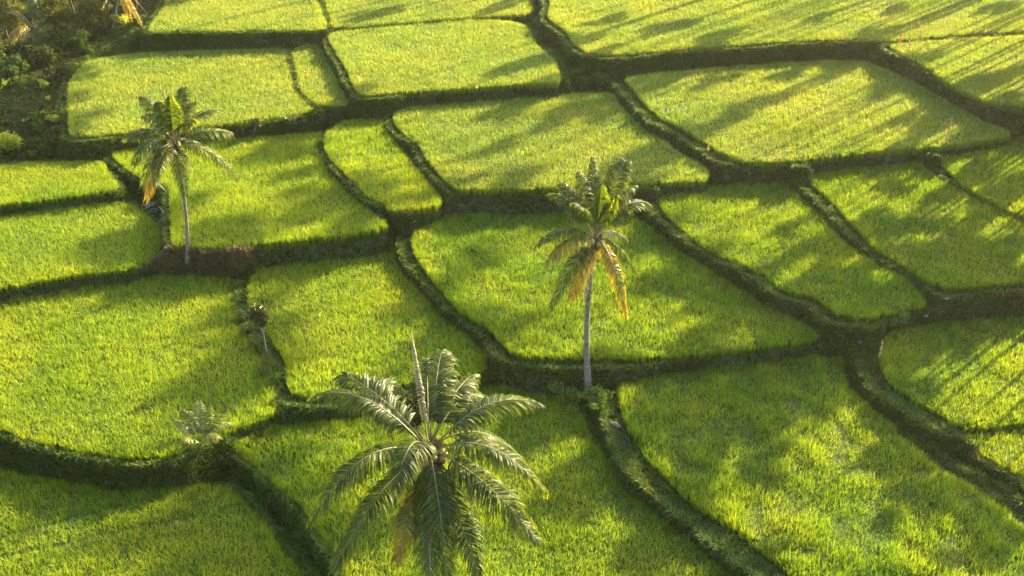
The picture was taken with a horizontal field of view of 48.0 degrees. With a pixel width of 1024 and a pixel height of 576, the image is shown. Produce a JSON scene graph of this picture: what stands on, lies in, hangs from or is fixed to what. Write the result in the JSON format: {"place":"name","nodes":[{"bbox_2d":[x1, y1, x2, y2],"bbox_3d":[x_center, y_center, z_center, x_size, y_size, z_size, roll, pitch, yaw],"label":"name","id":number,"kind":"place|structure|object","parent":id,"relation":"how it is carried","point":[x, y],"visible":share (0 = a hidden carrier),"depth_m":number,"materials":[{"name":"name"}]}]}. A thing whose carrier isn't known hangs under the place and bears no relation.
{"place":"outdoors","nodes":[
{"label":"outdoors","id":0,"kind":"place"},
{"bbox_2d":[127,242,262,280],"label":"dry grass","id":1,"kind":"structure","parent":0,"point":[238,257],"depth_m":76.65,"materials":[{"name":"brown plant"}]},
{"bbox_2d":[0,0,1023,575],"bbox_3d":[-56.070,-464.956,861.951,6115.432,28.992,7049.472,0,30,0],"label":"ground","id":2,"kind":"structure","parent":0,"point":[464,208],"depth_m":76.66,"materials":[{"name":"green plant"}]},
{"bbox_2d":[0,78,9,88],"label":"spiky plant","id":3,"kind":"object","parent":2,"relation":"on","point":[4,82],"visible":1,"depth_m":100.97,"materials":[{"name":"green plant"}]},
{"bbox_2d":[0,95,20,111],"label":"shrub","id":4,"kind":"object","parent":2,"relation":"on","point":[10,99],"visible":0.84,"depth_m":97.10,"materials":[{"name":"green plant"}]},
{"bbox_2d":[0,130,24,151],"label":"shrub","id":5,"kind":"object","parent":2,"relation":"on","point":[6,139],"visible":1,"depth_m":90.86,"materials":[{"name":"green plant"}]},
{"bbox_2d":[0,0,26,38],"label":"jungle tree","id":6,"kind":"object","parent":2,"relation":"on","point":[7,18],"visible":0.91,"depth_m":109.76,"materials":[{"name":"green plant"}]},
{"bbox_2d":[0,39,27,67],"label":"shrub","id":7,"kind":"object","parent":2,"relation":"on","point":[12,46],"visible":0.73,"depth_m":105.43,"materials":[{"name":"green plant"}]},
{"bbox_2d":[0,53,28,85],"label":"shrub","id":8,"kind":"object","parent":2,"relation":"on","point":[13,66],"visible":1,"depth_m":102.16,"materials":[{"name":"green plant"}]},
{"bbox_2d":[20,52,29,60],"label":"spiky plant","id":9,"kind":"object","parent":2,"relation":"on","point":[23,56],"visible":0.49,"depth_m":106.22,"materials":[{"name":"green plant"}]},
{"bbox_2d":[6,0,58,51],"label":"coconut palm","id":10,"kind":"object","parent":2,"relation":"on","point":[34,29],"visible":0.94,"depth_m":107.21,"materials":[{"name":"green plant"}]},
{"bbox_2d":[22,111,50,133],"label":"shrub","id":11,"kind":"object","parent":2,"relation":"on","point":[35,121],"visible":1,"depth_m":92.43,"materials":[{"name":"green plant"}]},
{"bbox_2d":[25,44,56,66],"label":"shrub","id":12,"kind":"object","parent":2,"relation":"on","point":[44,54],"visible":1,"depth_m":104.55,"materials":[{"name":"green plant"}]},
{"bbox_2d":[27,139,54,157],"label":"shrub","id":13,"kind":"object","parent":2,"relation":"on","point":[32,153],"visible":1,"depth_m":90.28,"materials":[{"name":"green plant"}]},
{"bbox_2d":[37,79,49,88],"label":"shrub","id":14,"kind":"object","parent":2,"relation":"on","point":[44,84],"visible":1,"depth_m":100.04,"materials":[{"name":"green plant"}]},
{"bbox_2d":[19,0,76,27],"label":"jungle tree","id":15,"kind":"object","parent":2,"relation":"on","point":[64,14],"visible":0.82,"depth_m":109.45,"materials":[{"name":"green plant"}]},
{"bbox_2d":[45,114,58,122],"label":"shrub","id":16,"kind":"object","parent":2,"relation":"on","point":[54,117],"visible":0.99,"depth_m":93.04,"materials":[{"name":"green plant"}]},
{"bbox_2d":[47,125,65,144],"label":"shrub","id":17,"kind":"object","parent":2,"relation":"on","point":[55,130],"visible":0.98,"depth_m":90.34,"materials":[{"name":"green plant"}]},
{"bbox_2d":[40,61,74,79],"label":"shrub","id":18,"kind":"object","parent":2,"relation":"on","point":[60,69],"visible":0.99,"depth_m":101.35,"materials":[{"name":"green plant"}]},
{"bbox_2d":[0,160,117,208],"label":"rice paddy","id":19,"kind":"structure","parent":2,"relation":"on","point":[31,184],"depth_m":85.72,"materials":[{"name":"green plant"}]},
{"bbox_2d":[43,21,76,54],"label":"shrub","id":20,"kind":"object","parent":2,"relation":"on","point":[57,33],"visible":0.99,"depth_m":106.95,"materials":[{"name":"green plant"}]},
{"bbox_2d":[69,0,75,19],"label":"jungle tree","id":21,"kind":"object","parent":2,"relation":"on","point":[71,4],"visible":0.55,"depth_m":112.93,"materials":[{"name":"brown plant"}]},
{"bbox_2d":[52,28,94,55],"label":"shrub","id":22,"kind":"object","parent":2,"relation":"on","point":[77,39],"visible":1,"depth_m":107.33,"materials":[{"name":"green plant"}]},
{"bbox_2d":[0,0,157,164],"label":"undergrowth","id":23,"kind":"object","parent":2,"relation":"on","point":[29,92],"visible":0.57,"depth_m":99.89,"materials":[{"name":"green plant"}]},
{"bbox_2d":[0,200,160,293],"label":"rice paddy","id":24,"kind":"structure","parent":2,"relation":"on","point":[50,246],"depth_m":79.02,"materials":[{"name":"green plant"}]},
{"bbox_2d":[70,0,113,35],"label":"shrub","id":25,"kind":"object","parent":2,"relation":"on","point":[88,11],"visible":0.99,"depth_m":110.00,"materials":[{"name":"green plant"}]},
{"bbox_2d":[110,14,129,25],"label":"shrub","id":26,"kind":"object","parent":2,"relation":"on","point":[122,19],"visible":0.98,"depth_m":111.00,"materials":[{"name":"yellow plant"}]},
{"bbox_2d":[101,0,140,14],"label":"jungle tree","id":27,"kind":"object","parent":2,"relation":"on","point":[113,2],"visible":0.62,"depth_m":113.12,"materials":[{"name":"brown plant"}]},
{"bbox_2d":[102,0,146,29],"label":"coconut palm","id":28,"kind":"object","parent":2,"relation":"on","point":[128,3],"visible":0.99,"depth_m":109.60,"materials":[{"name":"orange plant"}]},
{"bbox_2d":[131,16,142,26],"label":"shrub","id":29,"kind":"object","parent":2,"relation":"on","point":[134,22],"visible":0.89,"depth_m":110.49,"materials":[{"name":"green plant"}]},
{"bbox_2d":[0,272,277,461],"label":"rice paddy","id":30,"kind":"structure","parent":2,"relation":"on","point":[127,371],"depth_m":67.69,"materials":[{"name":"green plant"}]},
{"bbox_2d":[143,199,158,212],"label":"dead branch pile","id":31,"kind":"object","parent":2,"relation":"on","point":[153,204],"visible":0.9,"depth_m":84.24,"materials":[{"name":"grey wood"}]},
{"bbox_2d":[0,467,303,575],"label":"rice paddy","id":32,"kind":"structure","parent":2,"relation":"on","point":[53,528],"depth_m":57.75,"materials":[{"name":"green plant"}]},
{"bbox_2d":[122,85,234,263],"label":"coconut palm","id":33,"kind":"object","parent":2,"relation":"on","point":[167,123],"visible":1,"depth_m":72.44,"materials":[{"name":"green plant"}]},
{"bbox_2d":[66,45,313,139],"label":"rice paddy","id":34,"kind":"structure","parent":2,"relation":"on","point":[236,86],"depth_m":98.81,"materials":[{"name":"green plant"}]},
{"bbox_2d":[173,400,234,445],"bbox_3d":[-16.685,7.590,61.742,3.138,1.896,2.783,0,30,0],"label":"young palm","id":35,"kind":"object","parent":2,"relation":"on","point":[185,427],"visible":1,"depth_m":61.81,"materials":[{"name":"green plant"}]},
{"bbox_2d":[148,0,326,34],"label":"rice paddy","id":36,"kind":"structure","parent":2,"relation":"on","point":[257,16],"depth_m":111.20,"materials":[{"name":"green plant"}]},
{"bbox_2d":[111,130,388,251],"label":"rice paddy","id":37,"kind":"structure","parent":2,"relation":"on","point":[271,192],"depth_m":82.64,"materials":[{"name":"green plant"}]},
{"bbox_2d":[247,117,262,130],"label":"shrub","id":38,"kind":"object","parent":2,"relation":"on","point":[255,122],"visible":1,"depth_m":91.75,"materials":[{"name":"green plant"}]},
{"bbox_2d":[246,303,269,351],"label":"croton tree","id":39,"kind":"object","parent":2,"relation":"on","point":[258,312],"visible":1,"depth_m":67.41,"materials":[{"name":"green plant"}]},
{"bbox_2d":[233,303,286,392],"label":"long grass","id":40,"kind":"structure","parent":2,"relation":"on","point":[271,361],"depth_m":69.13,"materials":[{"name":"green plant"}]},
{"bbox_2d":[284,115,296,124],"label":"shrub","id":41,"kind":"object","parent":2,"relation":"on","point":[291,119],"visible":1,"depth_m":92.93,"materials":[{"name":"green plant"}]},
{"bbox_2d":[296,115,306,128],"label":"shrub","id":42,"kind":"object","parent":2,"relation":"on","point":[303,118],"visible":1,"depth_m":93.15,"materials":[{"name":"green plant"}]},
{"bbox_2d":[303,104,324,122],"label":"shrub","id":43,"kind":"object","parent":2,"relation":"on","point":[316,113],"visible":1,"depth_m":93.40,"materials":[{"name":"green plant"}]},
{"bbox_2d":[291,43,348,107],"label":"rice paddy","id":44,"kind":"structure","parent":2,"relation":"on","point":[317,79],"depth_m":100.26,"materials":[{"name":"green plant"}]},
{"bbox_2d":[347,178,356,186],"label":"shrub","id":45,"kind":"object","parent":2,"relation":"on","point":[350,183],"visible":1,"depth_m":83.38,"materials":[{"name":"green plant"}]},
{"bbox_2d":[245,237,486,401],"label":"rice paddy","id":46,"kind":"structure","parent":2,"relation":"on","point":[328,322],"depth_m":71.33,"materials":[{"name":"green plant"}]},
{"bbox_2d":[322,117,441,215],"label":"rice paddy","id":47,"kind":"structure","parent":2,"relation":"on","point":[377,168],"depth_m":86.25,"materials":[{"name":"green plant"}]},
{"bbox_2d":[306,335,549,575],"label":"coconut palm","id":48,"kind":"object","parent":2,"relation":"on","point":[431,455],"visible":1,"depth_m":42.05,"materials":[{"name":"green plant"}]},
{"bbox_2d":[324,0,533,28],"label":"rice paddy","id":49,"kind":"structure","parent":2,"relation":"on","point":[352,13],"depth_m":113.95,"materials":[{"name":"green plant"}]},
{"bbox_2d":[328,18,561,98],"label":"rice paddy","id":50,"kind":"structure","parent":2,"relation":"on","point":[470,55],"depth_m":102.01,"materials":[{"name":"green plant"}]},
{"bbox_2d":[234,383,729,575],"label":"rice paddy","id":51,"kind":"structure","parent":2,"relation":"on","point":[588,517],"depth_m":58.44,"materials":[{"name":"green plant"}]},
{"bbox_2d":[393,91,710,195],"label":"rice paddy","id":52,"kind":"structure","parent":2,"relation":"on","point":[522,145],"depth_m":88.59,"materials":[{"name":"green plant"}]},
{"bbox_2d":[546,380,580,405],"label":"shrub","id":53,"kind":"object","parent":2,"relation":"on","point":[568,393],"visible":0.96,"depth_m":65.46,"materials":[{"name":"green plant"}]},
{"bbox_2d":[573,403,585,412],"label":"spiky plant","id":54,"kind":"object","parent":2,"relation":"on","point":[580,407],"visible":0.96,"depth_m":65.13,"materials":[{"name":"green plant"}]},
{"bbox_2d":[533,156,651,389],"bbox_3d":[4.354,-0.139,62.920,5.916,13.298,6.673,5,30,9],"label":"coconut palm","id":55,"kind":"object","parent":2,"relation":"on","point":[603,205],"visible":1,"depth_m":61.31,"materials":[{"name":"green plant"}]},
{"bbox_2d":[578,384,614,410],"bbox_3d":[4.835,6.209,64.544,2.282,1.323,1.794,-18,34,-28],"label":"shrub","id":56,"kind":"object","parent":2,"relation":"on","point":[598,398],"visible":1,"depth_m":64.42,"materials":[{"name":"green plant"}]},
{"bbox_2d":[589,70,609,87],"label":"shrub","id":57,"kind":"object","parent":2,"relation":"on","point":[598,77],"visible":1,"depth_m":99.40,"materials":[{"name":"green plant"}]},
{"bbox_2d":[609,421,621,429],"bbox_3d":[5.650,7.576,63.069,0.808,0.479,0.563,23,37,34],"label":"rock","id":58,"kind":"object","parent":2,"relation":"on","point":[615,425],"visible":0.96,"depth_m":62.88,"materials":[{"name":"grey stone"}]},
{"bbox_2d":[411,210,821,362],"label":"rice paddy","id":59,"kind":"structure","parent":2,"relation":"on","point":[487,272],"depth_m":72.28,"materials":[{"name":"green plant"}]},
{"bbox_2d":[547,0,1023,57],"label":"rice paddy","id":60,"kind":"structure","parent":2,"relation":"on","point":[612,28],"depth_m":107.97,"materials":[{"name":"green plant"}]},
{"bbox_2d":[656,181,927,322],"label":"rice paddy","id":61,"kind":"structure","parent":2,"relation":"on","point":[784,238],"depth_m":76.10,"materials":[{"name":"green plant"}]},
{"bbox_2d":[624,59,1010,167],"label":"rice paddy","id":62,"kind":"structure","parent":2,"relation":"on","point":[781,113],"depth_m":92.14,"materials":[{"name":"green plant"}]},
{"bbox_2d":[616,351,1023,575],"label":"rice paddy","id":63,"kind":"structure","parent":2,"relation":"on","point":[809,466],"depth_m":58.86,"materials":[{"name":"green plant"}]},
{"bbox_2d":[878,340,882,365],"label":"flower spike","id":64,"kind":"object","parent":2,"relation":"on","point":[880,352],"visible":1,"depth_m":66.60,"materials":[{"name":"beige plant"}]},
{"bbox_2d":[885,301,912,325],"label":"shrub","id":65,"kind":"object","parent":2,"relation":"on","point":[903,315],"visible":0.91,"depth_m":68.98,"materials":[{"name":"green plant"}]},
{"bbox_2d":[810,159,1023,292],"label":"rice paddy","id":66,"kind":"structure","parent":2,"relation":"on","point":[921,223],"depth_m":77.76,"materials":[{"name":"green plant"}]},
{"bbox_2d":[942,117,952,152],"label":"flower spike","id":67,"kind":"object","parent":2,"relation":"on","point":[949,127],"visible":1,"depth_m":86.06,"materials":[{"name":"beige plant"}]},
{"bbox_2d":[878,315,1023,433],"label":"rice paddy","id":68,"kind":"structure","parent":2,"relation":"on","point":[967,376],"depth_m":66.09,"materials":[{"name":"green plant"}]},
{"bbox_2d":[890,34,1023,109],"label":"rice paddy","id":69,"kind":"structure","parent":2,"relation":"on","point":[989,69],"depth_m":97.82,"materials":[{"name":"green plant"}]},
{"bbox_2d":[940,134,1023,221],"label":"rice paddy","id":70,"kind":"structure","parent":2,"relation":"on","point":[994,176],"depth_m":84.11,"materials":[{"name":"green plant"}]},
{"bbox_2d":[963,427,1023,479],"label":"rice paddy","id":71,"kind":"structure","parent":2,"relation":"on","point":[1004,450],"depth_m":60.53,"materials":[{"name":"green plant"}]}
]}

